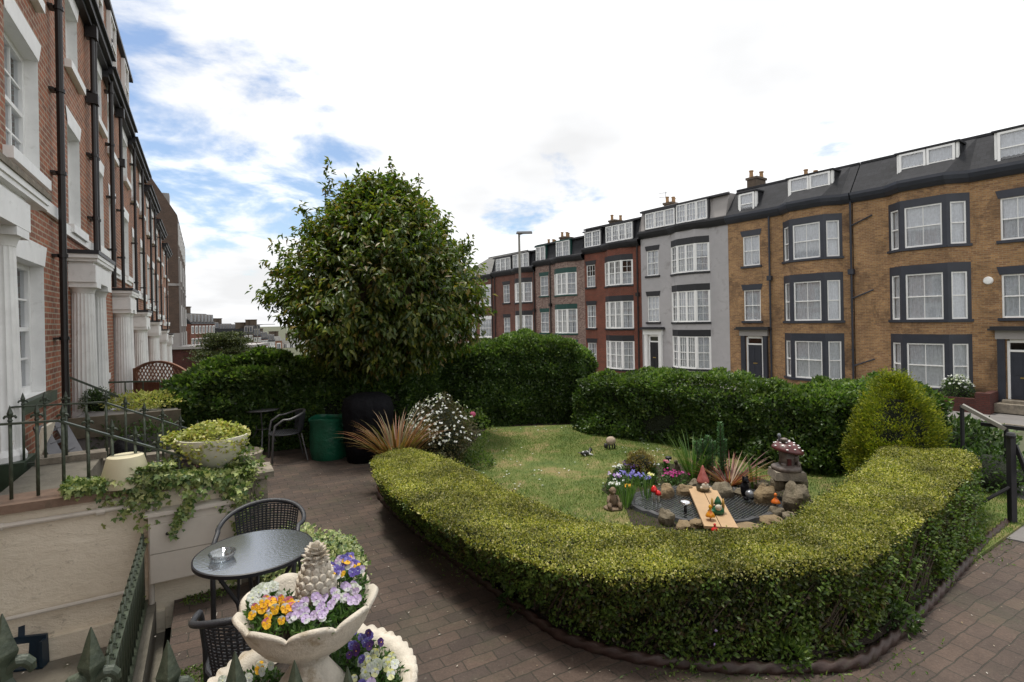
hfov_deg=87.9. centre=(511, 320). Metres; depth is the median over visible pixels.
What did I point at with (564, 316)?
window
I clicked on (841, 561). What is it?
hedge
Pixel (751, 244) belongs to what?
window
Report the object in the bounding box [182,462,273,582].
stone pier
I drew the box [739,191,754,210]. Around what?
window
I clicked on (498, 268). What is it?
window
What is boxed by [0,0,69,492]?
terraced house
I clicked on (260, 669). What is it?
pansy
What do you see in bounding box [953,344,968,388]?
window
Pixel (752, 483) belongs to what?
iris
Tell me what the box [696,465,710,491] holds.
gnome
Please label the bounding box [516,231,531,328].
street lamp
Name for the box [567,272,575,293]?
window
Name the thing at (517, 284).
window
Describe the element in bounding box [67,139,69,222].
window
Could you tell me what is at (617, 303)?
window
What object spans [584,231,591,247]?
window
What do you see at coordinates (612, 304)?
window
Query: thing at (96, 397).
box ball
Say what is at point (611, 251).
terraced house
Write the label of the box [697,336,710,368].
window
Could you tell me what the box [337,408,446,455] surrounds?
phormium
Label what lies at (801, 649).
ground plant
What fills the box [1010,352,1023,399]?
door
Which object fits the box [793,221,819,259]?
window
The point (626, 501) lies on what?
iris
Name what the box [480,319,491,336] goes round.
window
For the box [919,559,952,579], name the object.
ground plant
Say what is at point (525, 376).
hedge
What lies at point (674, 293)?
window
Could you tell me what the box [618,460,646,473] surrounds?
flower clump
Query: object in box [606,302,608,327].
window
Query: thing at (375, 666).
pansy
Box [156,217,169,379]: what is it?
terraced house
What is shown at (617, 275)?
window
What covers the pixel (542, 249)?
window
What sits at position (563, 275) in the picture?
window
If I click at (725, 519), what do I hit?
plank
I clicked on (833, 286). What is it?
window
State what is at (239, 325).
distant terrace
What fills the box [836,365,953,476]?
conifer
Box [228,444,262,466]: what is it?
stone urn
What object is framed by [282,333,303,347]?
distant house
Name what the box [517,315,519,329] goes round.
window
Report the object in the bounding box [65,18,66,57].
window
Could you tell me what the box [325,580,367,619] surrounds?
pansy
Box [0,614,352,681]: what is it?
railing
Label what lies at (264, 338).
distant terrace
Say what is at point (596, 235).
window
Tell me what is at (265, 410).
bistro table
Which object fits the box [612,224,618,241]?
window
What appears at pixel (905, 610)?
ground plant
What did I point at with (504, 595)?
ground plant
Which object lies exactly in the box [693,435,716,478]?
spurge
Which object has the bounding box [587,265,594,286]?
window
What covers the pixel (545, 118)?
sky
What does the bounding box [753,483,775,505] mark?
rock
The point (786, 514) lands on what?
rock
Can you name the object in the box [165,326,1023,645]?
ground
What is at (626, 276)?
window
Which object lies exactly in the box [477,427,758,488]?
daisies
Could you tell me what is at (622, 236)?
window
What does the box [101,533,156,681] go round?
railing
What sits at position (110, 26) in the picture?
window
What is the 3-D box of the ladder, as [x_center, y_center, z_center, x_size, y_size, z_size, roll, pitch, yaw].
[-5.137,1.453,6.075,0.776,0.533,0.319,-1,0,30]
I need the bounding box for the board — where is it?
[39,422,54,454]
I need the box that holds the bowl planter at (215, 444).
[159,418,250,488]
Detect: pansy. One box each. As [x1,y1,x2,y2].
[218,660,284,681]
[240,595,280,634]
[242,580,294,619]
[250,594,299,635]
[284,592,344,639]
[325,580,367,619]
[330,632,376,673]
[331,552,370,604]
[340,629,390,681]
[352,648,409,681]
[358,677,375,681]
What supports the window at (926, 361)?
in the terraced house at (938, 238)
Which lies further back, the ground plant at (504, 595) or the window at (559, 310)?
the window at (559, 310)
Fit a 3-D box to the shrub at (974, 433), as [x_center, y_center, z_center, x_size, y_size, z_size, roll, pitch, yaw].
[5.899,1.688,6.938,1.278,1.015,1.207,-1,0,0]
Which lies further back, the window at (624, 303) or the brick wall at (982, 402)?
the window at (624, 303)
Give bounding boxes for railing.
[0,404,201,499]
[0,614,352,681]
[10,390,198,463]
[69,376,160,417]
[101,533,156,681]
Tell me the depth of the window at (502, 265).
48.76 m
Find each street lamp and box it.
[256,324,273,342]
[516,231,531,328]
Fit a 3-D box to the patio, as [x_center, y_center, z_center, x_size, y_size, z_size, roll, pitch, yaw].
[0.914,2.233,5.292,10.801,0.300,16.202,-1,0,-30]
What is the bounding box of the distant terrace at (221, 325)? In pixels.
[213,318,234,328]
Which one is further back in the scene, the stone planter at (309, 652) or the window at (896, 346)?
the window at (896, 346)
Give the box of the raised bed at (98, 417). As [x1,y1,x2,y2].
[68,407,180,451]
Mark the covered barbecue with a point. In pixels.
(360, 408)
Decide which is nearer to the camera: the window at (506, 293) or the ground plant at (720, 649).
the ground plant at (720, 649)
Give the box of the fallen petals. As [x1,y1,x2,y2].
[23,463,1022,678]
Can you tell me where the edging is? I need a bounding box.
[377,493,1009,674]
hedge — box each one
[151,344,414,451]
[369,444,989,662]
[407,327,599,427]
[571,365,954,477]
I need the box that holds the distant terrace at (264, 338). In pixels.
[260,331,267,347]
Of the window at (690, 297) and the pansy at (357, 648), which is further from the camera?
the window at (690, 297)
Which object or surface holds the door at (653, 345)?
in the terraced house at (685, 286)
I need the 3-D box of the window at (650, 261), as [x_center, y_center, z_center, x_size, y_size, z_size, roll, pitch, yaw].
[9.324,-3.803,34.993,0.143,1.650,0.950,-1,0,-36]
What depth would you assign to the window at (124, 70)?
13.76 m
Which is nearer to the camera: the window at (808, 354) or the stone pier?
the stone pier
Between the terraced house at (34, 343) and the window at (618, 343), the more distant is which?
the window at (618, 343)
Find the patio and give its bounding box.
[170,423,1023,681]
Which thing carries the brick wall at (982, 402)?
on the pavement
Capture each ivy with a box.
[57,451,270,596]
[168,480,255,541]
[260,522,371,582]
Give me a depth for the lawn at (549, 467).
7.32 m
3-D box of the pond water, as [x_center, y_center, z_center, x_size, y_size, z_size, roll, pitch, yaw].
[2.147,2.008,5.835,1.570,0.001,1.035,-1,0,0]
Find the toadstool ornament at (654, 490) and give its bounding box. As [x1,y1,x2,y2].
[650,485,660,501]
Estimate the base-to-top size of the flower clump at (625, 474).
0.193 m
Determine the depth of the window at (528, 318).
45.71 m
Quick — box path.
[1006,486,1023,542]
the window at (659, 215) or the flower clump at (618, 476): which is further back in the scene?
the window at (659, 215)
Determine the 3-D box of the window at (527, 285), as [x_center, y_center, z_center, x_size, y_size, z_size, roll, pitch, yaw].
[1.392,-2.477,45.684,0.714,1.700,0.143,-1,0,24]
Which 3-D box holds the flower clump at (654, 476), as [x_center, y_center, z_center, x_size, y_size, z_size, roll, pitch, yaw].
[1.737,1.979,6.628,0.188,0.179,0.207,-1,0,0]
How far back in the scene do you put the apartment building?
44.86 m
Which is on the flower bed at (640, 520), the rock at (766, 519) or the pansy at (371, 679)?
the rock at (766, 519)
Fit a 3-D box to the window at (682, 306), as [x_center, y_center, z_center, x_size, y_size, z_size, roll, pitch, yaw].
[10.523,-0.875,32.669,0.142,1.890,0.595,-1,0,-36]
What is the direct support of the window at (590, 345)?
in the terraced house at (611, 251)
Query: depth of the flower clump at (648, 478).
6.54 m
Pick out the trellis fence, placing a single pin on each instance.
(150, 386)
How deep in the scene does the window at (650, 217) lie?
34.95 m
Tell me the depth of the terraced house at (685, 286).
32.40 m
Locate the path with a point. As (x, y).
(1017, 535)
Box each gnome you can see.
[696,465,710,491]
[708,496,724,514]
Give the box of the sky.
[110,0,1023,326]
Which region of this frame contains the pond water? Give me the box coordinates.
[635,490,777,518]
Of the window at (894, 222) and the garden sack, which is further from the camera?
the window at (894, 222)
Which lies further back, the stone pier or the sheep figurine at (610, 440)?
the sheep figurine at (610, 440)
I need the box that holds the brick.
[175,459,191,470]
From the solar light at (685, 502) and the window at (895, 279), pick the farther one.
the window at (895, 279)
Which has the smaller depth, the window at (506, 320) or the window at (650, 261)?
the window at (650, 261)
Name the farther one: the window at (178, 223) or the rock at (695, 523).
the window at (178, 223)
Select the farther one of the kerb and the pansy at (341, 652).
the kerb
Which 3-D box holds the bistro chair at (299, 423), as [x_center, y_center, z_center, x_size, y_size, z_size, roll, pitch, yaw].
[-3.524,1.785,8.333,0.548,0.768,0.602,-1,0,-30]
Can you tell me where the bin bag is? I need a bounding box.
[108,434,146,455]
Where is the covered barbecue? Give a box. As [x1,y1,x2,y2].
[341,391,393,463]
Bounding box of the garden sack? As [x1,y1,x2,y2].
[308,414,346,460]
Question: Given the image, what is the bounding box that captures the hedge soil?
[412,522,970,660]
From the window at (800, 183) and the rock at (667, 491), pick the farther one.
the window at (800, 183)
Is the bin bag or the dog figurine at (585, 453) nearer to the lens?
the bin bag
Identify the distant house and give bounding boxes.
[268,331,281,348]
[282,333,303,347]
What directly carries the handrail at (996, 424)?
on the path
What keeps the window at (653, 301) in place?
in the terraced house at (685, 286)
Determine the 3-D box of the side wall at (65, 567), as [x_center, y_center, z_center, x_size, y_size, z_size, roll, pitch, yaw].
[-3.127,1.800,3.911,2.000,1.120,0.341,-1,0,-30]
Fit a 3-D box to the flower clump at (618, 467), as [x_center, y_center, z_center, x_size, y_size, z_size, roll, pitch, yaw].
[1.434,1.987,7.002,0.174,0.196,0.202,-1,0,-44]
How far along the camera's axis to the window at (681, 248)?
32.71 m
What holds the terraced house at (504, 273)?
on the ground at (291, 350)
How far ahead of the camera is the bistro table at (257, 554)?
3.20 m
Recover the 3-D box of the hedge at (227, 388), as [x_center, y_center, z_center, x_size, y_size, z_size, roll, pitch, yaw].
[-3.777,1.315,9.369,4.416,1.881,1.522,-1,0,-17]
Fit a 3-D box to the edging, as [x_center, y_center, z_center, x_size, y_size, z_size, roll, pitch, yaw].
[1.404,2.050,4.486,6.643,0.088,2.759,-1,0,10]
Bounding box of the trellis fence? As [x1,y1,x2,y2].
[133,361,185,405]
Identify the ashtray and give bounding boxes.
[208,547,235,562]
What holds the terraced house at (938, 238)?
on the pavement
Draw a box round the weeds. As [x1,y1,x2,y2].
[180,494,1014,681]
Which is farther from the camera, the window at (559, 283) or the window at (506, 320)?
the window at (506, 320)
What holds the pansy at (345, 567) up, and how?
on the stone planter at (309, 652)
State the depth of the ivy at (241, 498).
4.01 m
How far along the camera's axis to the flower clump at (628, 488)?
6.18 m
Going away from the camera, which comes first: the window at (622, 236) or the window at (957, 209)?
the window at (957, 209)
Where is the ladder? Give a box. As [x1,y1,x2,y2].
[33,422,82,454]
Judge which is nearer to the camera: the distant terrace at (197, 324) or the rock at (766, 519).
the rock at (766, 519)
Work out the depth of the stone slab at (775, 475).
5.79 m
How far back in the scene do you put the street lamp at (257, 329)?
74.92 m
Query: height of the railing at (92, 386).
1.077 m
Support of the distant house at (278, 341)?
on the ground at (291, 350)
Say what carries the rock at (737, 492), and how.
on the flower bed at (640, 520)
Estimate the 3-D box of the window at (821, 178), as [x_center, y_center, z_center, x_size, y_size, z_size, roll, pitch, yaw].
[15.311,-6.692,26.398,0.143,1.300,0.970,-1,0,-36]
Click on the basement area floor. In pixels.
(59, 670)
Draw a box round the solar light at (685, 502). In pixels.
[679,499,690,514]
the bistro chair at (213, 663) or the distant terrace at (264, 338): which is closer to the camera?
the bistro chair at (213, 663)
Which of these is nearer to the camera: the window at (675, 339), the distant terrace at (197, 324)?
the window at (675, 339)
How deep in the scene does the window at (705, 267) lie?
31.79 m
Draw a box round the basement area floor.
[13,629,165,681]
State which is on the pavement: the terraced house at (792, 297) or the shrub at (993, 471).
the terraced house at (792, 297)
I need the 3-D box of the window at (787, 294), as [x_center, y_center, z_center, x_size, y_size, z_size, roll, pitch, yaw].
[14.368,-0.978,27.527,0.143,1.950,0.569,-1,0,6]
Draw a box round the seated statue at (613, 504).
[603,487,621,510]
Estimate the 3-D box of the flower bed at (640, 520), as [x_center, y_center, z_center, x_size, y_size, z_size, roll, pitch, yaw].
[2.222,2.040,6.244,2.273,0.036,2.672,-1,0,0]
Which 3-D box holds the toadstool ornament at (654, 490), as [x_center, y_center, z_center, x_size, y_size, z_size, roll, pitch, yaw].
[1.605,1.927,5.928,0.123,0.185,0.082,-1,0,26]
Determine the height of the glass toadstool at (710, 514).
0.150 m
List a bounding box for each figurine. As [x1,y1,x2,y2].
[578,447,592,455]
[604,436,615,449]
[674,460,679,472]
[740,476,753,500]
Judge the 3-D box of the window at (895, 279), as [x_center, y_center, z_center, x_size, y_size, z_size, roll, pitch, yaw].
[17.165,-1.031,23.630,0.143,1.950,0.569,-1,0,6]
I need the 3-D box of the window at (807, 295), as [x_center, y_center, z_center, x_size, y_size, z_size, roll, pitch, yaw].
[14.783,-0.986,26.513,0.143,1.950,1.310,-1,0,-36]
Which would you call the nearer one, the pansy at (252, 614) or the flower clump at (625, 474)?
the pansy at (252, 614)
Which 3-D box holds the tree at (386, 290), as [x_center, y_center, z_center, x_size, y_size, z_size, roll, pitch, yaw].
[-2.333,-0.406,9.360,4.203,5.112,3.779,-1,0,0]
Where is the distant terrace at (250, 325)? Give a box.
[244,319,259,342]
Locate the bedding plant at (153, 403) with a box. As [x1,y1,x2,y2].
[98,388,185,410]
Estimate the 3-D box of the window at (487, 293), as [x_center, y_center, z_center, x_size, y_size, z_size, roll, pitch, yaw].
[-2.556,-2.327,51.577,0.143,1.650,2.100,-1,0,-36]
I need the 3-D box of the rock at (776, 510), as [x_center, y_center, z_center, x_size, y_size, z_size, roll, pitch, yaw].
[2.736,1.981,5.506,0.154,0.137,0.132,-1,0,-17]
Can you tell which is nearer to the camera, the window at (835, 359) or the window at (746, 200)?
the window at (835, 359)
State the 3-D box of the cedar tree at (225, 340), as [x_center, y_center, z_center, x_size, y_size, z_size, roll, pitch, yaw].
[-21.546,3.079,40.235,5.236,4.891,5.928,-1,0,36]
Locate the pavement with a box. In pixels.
[677,383,1023,424]
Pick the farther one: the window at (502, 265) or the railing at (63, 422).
the window at (502, 265)
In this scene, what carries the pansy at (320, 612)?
in the stone planter at (309, 652)
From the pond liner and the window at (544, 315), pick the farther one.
the window at (544, 315)
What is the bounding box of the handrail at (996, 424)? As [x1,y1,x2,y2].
[960,404,1023,457]
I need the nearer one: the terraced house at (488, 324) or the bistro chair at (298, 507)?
the bistro chair at (298, 507)
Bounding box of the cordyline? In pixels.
[681,452,771,485]
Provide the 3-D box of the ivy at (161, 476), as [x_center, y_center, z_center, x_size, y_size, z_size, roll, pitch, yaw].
[-2.638,1.579,4.166,1.417,1.060,0.511,-1,0,-30]
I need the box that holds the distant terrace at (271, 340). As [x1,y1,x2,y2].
[260,328,274,346]
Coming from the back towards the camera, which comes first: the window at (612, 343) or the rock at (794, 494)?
the window at (612, 343)
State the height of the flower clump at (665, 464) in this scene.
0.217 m
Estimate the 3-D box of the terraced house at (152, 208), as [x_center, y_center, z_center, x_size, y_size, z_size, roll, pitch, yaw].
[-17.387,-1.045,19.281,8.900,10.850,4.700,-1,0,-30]
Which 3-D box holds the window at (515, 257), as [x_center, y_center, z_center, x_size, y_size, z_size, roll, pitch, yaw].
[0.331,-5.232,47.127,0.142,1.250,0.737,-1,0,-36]
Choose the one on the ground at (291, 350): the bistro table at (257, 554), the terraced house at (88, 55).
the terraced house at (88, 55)
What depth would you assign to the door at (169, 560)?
4.02 m
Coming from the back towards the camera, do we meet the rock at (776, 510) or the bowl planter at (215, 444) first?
the rock at (776, 510)
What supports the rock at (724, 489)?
on the flower bed at (640, 520)
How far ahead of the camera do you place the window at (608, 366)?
38.35 m
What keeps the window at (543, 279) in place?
in the terraced house at (559, 265)
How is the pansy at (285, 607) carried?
in the stone planter at (309, 652)
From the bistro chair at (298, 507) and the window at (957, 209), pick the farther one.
the window at (957, 209)
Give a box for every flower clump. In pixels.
[592,478,622,493]
[606,471,624,483]
[612,464,626,475]
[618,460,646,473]
[618,469,644,483]
[621,484,634,495]
[633,472,650,486]
[644,461,662,474]
[646,472,658,484]
[650,467,690,485]
[662,460,669,474]
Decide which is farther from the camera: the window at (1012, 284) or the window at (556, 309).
the window at (556, 309)
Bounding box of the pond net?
[635,485,778,518]
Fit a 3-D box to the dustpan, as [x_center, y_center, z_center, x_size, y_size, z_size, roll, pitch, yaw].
[-3.318,2.178,3.633,0.250,0.362,0.114,-1,0,-10]
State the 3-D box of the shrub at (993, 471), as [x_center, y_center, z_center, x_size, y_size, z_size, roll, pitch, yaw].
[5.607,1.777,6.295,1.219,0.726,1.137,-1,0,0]
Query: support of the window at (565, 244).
in the terraced house at (559, 265)
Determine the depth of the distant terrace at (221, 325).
109.94 m
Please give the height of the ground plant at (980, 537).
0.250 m
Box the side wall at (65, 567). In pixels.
[0,483,240,660]
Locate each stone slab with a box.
[767,466,807,481]
[770,478,807,491]
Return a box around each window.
[4,31,24,155]
[17,262,31,394]
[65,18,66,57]
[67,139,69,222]
[97,0,102,18]
[106,10,116,67]
[121,58,128,102]
[178,223,179,246]
[479,288,490,304]
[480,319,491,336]
[496,259,500,270]
[500,258,504,269]
[503,285,509,302]
[504,318,509,332]
[505,257,510,269]
[513,254,517,267]
[516,283,518,301]
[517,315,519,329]
[523,252,528,266]
[524,282,531,301]
[525,315,531,330]
[536,247,539,260]
[540,246,545,259]
[540,276,547,295]
[541,312,548,332]
[555,309,556,332]
[556,241,562,256]
[557,273,561,294]
[558,309,561,332]
[561,273,565,294]
[562,240,569,255]
[562,309,566,332]
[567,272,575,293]
[568,309,576,332]
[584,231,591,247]
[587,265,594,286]
[587,305,595,327]
[588,343,596,359]
[592,230,600,245]
[605,226,611,242]
[605,262,607,285]
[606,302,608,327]
[607,341,609,367]
[609,261,614,285]
[610,301,615,327]
[610,341,615,368]
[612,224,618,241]
[614,260,619,284]
[615,301,620,327]
[616,341,621,368]
[618,223,625,240]
[622,259,631,284]
[622,301,632,327]
[623,341,633,369]
[625,221,632,239]
[645,212,654,229]
[647,250,658,275]
[648,296,659,321]
[654,210,664,227]
[664,208,674,225]
[672,246,675,273]
[672,292,676,321]
[673,336,677,366]
[676,204,685,223]
[677,245,685,272]
[678,291,686,321]
[679,336,687,367]
[685,243,693,271]
[686,201,695,221]
[686,290,694,321]
[687,336,695,368]
[695,242,708,270]
[696,199,707,219]
[696,290,709,321]
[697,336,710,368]
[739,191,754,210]
[743,235,759,265]
[744,290,760,320]
[784,227,788,260]
[785,283,789,320]
[786,340,790,376]
[789,175,808,195]
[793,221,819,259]
[794,281,820,320]
[795,341,822,378]
[809,171,830,188]
[826,220,839,255]
[827,280,840,319]
[828,341,841,379]
[891,210,898,250]
[892,275,899,319]
[893,342,900,370]
[899,149,925,172]
[904,203,941,247]
[906,272,943,319]
[907,343,944,387]
[926,142,955,164]
[950,201,965,243]
[951,271,967,318]
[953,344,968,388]
[997,127,1023,160]
[1000,195,1023,239]
[1002,273,1023,317]
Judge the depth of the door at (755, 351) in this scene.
29.30 m
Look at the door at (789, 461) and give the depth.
5.82 m
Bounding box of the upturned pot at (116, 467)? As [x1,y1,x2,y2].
[100,452,148,490]
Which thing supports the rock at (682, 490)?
on the flower bed at (640, 520)
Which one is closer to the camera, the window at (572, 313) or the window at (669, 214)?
the window at (669, 214)
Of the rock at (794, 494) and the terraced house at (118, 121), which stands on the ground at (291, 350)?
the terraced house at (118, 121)
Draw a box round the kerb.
[953,418,1023,426]
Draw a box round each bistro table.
[191,529,312,655]
[244,408,279,448]
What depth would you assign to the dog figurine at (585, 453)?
8.04 m
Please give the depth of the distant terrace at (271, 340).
110.13 m
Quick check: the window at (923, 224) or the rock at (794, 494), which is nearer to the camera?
the rock at (794, 494)
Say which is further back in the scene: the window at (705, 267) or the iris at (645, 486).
the window at (705, 267)
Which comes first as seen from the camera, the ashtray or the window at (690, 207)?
the ashtray
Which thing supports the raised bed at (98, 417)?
on the patio
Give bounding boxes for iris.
[610,474,640,507]
[635,466,653,499]
[746,454,762,489]
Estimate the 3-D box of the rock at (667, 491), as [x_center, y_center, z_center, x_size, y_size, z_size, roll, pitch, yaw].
[1.768,1.975,6.067,0.170,0.236,0.225,-1,0,20]
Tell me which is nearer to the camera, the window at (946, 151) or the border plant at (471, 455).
the border plant at (471, 455)
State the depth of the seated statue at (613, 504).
5.76 m
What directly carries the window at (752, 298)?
in the terraced house at (792, 297)
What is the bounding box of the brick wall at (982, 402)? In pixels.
[938,390,998,414]
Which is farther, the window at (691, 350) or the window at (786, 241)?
the window at (691, 350)
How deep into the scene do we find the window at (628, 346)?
36.57 m
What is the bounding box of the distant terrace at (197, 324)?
[186,306,215,344]
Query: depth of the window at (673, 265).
33.42 m
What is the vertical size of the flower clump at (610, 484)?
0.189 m
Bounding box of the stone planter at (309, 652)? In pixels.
[207,540,417,681]
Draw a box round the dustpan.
[13,625,49,671]
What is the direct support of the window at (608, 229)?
in the terraced house at (611, 251)
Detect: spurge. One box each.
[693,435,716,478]
[716,422,727,474]
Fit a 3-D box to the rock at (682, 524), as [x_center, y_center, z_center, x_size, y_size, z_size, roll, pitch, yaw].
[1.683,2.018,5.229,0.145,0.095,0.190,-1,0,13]
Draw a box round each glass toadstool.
[705,505,714,519]
[771,493,780,505]
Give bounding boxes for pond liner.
[628,486,784,522]
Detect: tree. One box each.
[183,329,259,362]
[245,156,497,387]
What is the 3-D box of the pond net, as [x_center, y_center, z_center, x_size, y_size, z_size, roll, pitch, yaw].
[2.143,1.985,5.856,1.554,0.022,1.120,-1,0,0]
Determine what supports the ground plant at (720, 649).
on the hedge soil
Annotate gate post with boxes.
[975,432,1023,523]
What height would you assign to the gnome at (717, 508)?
0.175 m
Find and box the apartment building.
[147,178,186,346]
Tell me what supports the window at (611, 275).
in the terraced house at (611, 251)
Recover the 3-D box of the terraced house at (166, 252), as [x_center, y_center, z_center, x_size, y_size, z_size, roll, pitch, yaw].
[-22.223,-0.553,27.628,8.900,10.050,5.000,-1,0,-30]
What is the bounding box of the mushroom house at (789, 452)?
[771,433,803,472]
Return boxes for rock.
[658,508,674,525]
[659,483,674,499]
[676,484,692,496]
[676,519,690,529]
[689,478,696,485]
[689,518,703,528]
[711,481,733,498]
[734,488,742,497]
[736,522,758,529]
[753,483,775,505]
[754,482,767,488]
[759,515,782,524]
[767,506,784,516]
[782,480,810,512]
[782,511,795,519]
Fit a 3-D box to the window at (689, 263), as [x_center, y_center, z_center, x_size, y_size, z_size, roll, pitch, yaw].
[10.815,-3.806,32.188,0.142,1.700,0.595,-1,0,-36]
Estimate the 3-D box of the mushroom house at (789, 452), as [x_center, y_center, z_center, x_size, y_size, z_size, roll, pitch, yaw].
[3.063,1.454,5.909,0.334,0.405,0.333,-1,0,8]
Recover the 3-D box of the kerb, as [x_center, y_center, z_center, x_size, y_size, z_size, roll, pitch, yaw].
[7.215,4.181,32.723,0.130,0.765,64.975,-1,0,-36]
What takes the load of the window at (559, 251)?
in the terraced house at (559, 265)
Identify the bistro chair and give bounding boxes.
[188,609,250,681]
[210,498,305,638]
[268,408,307,464]
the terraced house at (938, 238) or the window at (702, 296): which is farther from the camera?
the window at (702, 296)
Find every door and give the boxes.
[144,497,237,583]
[650,342,658,367]
[748,345,761,377]
[787,459,791,465]
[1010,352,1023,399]
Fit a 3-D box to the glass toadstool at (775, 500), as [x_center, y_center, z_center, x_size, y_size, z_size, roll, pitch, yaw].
[2.747,1.861,5.538,0.096,0.135,0.104,-1,0,0]
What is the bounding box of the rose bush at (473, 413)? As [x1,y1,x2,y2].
[462,401,494,457]
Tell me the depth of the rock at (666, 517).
5.27 m
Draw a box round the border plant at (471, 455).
[457,449,496,469]
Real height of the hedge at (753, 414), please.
1.366 m
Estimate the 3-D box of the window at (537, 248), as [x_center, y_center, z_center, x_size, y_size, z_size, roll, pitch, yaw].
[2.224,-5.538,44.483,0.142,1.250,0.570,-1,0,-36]
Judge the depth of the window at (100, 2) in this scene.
10.63 m
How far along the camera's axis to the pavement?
19.84 m
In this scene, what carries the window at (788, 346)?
in the terraced house at (792, 297)
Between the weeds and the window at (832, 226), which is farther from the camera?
the window at (832, 226)
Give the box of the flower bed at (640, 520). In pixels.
[602,463,810,539]
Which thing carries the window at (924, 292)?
in the terraced house at (938, 238)
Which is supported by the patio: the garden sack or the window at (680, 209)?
the garden sack
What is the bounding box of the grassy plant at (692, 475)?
[658,431,720,478]
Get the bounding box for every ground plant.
[496,578,536,618]
[661,625,732,672]
[764,631,815,675]
[875,597,925,639]
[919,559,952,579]
[950,525,989,545]
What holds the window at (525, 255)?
in the terraced house at (504, 273)
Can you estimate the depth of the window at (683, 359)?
32.71 m
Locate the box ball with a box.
[76,386,115,411]
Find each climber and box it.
[90,420,151,451]
[121,414,178,452]
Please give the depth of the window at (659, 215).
34.32 m
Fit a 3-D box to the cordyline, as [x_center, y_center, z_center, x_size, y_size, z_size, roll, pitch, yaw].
[2.648,1.820,6.535,1.137,0.406,1.226,-1,0,0]
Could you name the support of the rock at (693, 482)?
on the flower bed at (640, 520)
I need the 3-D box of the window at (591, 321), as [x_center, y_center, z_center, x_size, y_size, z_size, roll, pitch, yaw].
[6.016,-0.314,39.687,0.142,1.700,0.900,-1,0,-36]
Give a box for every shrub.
[405,391,480,464]
[624,447,656,473]
[938,412,1022,454]
[939,374,976,400]
[950,439,1023,495]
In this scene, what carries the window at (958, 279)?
in the terraced house at (938, 238)
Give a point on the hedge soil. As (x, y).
(877, 635)
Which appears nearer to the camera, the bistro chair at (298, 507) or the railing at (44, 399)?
the bistro chair at (298, 507)
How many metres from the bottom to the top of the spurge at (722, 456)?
0.740 m
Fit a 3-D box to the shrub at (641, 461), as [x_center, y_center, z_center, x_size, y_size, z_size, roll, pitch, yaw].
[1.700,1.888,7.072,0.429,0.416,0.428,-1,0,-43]
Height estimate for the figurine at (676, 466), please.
0.218 m
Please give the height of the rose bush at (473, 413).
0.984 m
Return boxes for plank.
[689,486,720,528]
[704,488,737,529]
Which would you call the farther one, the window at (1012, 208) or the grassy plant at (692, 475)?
the window at (1012, 208)
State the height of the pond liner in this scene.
0.074 m
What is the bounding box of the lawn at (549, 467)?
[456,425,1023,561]
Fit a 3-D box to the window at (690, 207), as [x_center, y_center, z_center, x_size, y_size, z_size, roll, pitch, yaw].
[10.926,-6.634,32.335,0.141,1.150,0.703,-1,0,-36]
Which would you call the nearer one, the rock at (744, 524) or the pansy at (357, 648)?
the pansy at (357, 648)
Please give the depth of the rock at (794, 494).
5.57 m
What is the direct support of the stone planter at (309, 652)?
on the patio
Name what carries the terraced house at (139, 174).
on the ground at (291, 350)
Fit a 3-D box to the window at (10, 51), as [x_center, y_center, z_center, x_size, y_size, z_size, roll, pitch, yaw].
[-5.923,-2.588,6.141,0.143,1.500,1.360,-1,0,-30]
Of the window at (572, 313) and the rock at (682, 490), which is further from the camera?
the window at (572, 313)
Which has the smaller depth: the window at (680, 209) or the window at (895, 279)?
the window at (895, 279)
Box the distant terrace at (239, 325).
[215,322,260,342]
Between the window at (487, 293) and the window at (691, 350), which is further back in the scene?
the window at (487, 293)
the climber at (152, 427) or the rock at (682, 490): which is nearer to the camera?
the rock at (682, 490)
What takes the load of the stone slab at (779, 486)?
on the flower bed at (640, 520)
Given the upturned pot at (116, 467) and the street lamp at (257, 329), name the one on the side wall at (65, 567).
the upturned pot at (116, 467)
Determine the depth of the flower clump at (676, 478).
6.58 m
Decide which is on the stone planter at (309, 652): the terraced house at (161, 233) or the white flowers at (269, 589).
the white flowers at (269, 589)
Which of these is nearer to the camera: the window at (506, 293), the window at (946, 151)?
the window at (946, 151)
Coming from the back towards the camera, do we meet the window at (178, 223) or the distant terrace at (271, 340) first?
the distant terrace at (271, 340)
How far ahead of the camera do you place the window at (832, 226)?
25.82 m
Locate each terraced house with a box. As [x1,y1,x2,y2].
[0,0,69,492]
[62,0,115,417]
[101,0,138,409]
[127,136,151,380]
[144,183,162,380]
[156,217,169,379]
[162,241,173,378]
[457,250,530,343]
[490,239,555,337]
[532,232,585,346]
[581,215,642,373]
[637,191,735,384]
[724,162,874,384]
[849,124,1023,414]
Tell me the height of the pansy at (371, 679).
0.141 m
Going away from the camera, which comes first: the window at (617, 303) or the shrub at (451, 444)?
the shrub at (451, 444)
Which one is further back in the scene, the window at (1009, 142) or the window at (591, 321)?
the window at (591, 321)
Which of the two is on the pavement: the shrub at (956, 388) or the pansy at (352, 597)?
the shrub at (956, 388)
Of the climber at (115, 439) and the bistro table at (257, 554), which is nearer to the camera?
the bistro table at (257, 554)
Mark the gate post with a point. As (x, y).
(1012, 449)
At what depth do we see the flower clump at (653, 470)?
7.01 m
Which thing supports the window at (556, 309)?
in the terraced house at (559, 265)

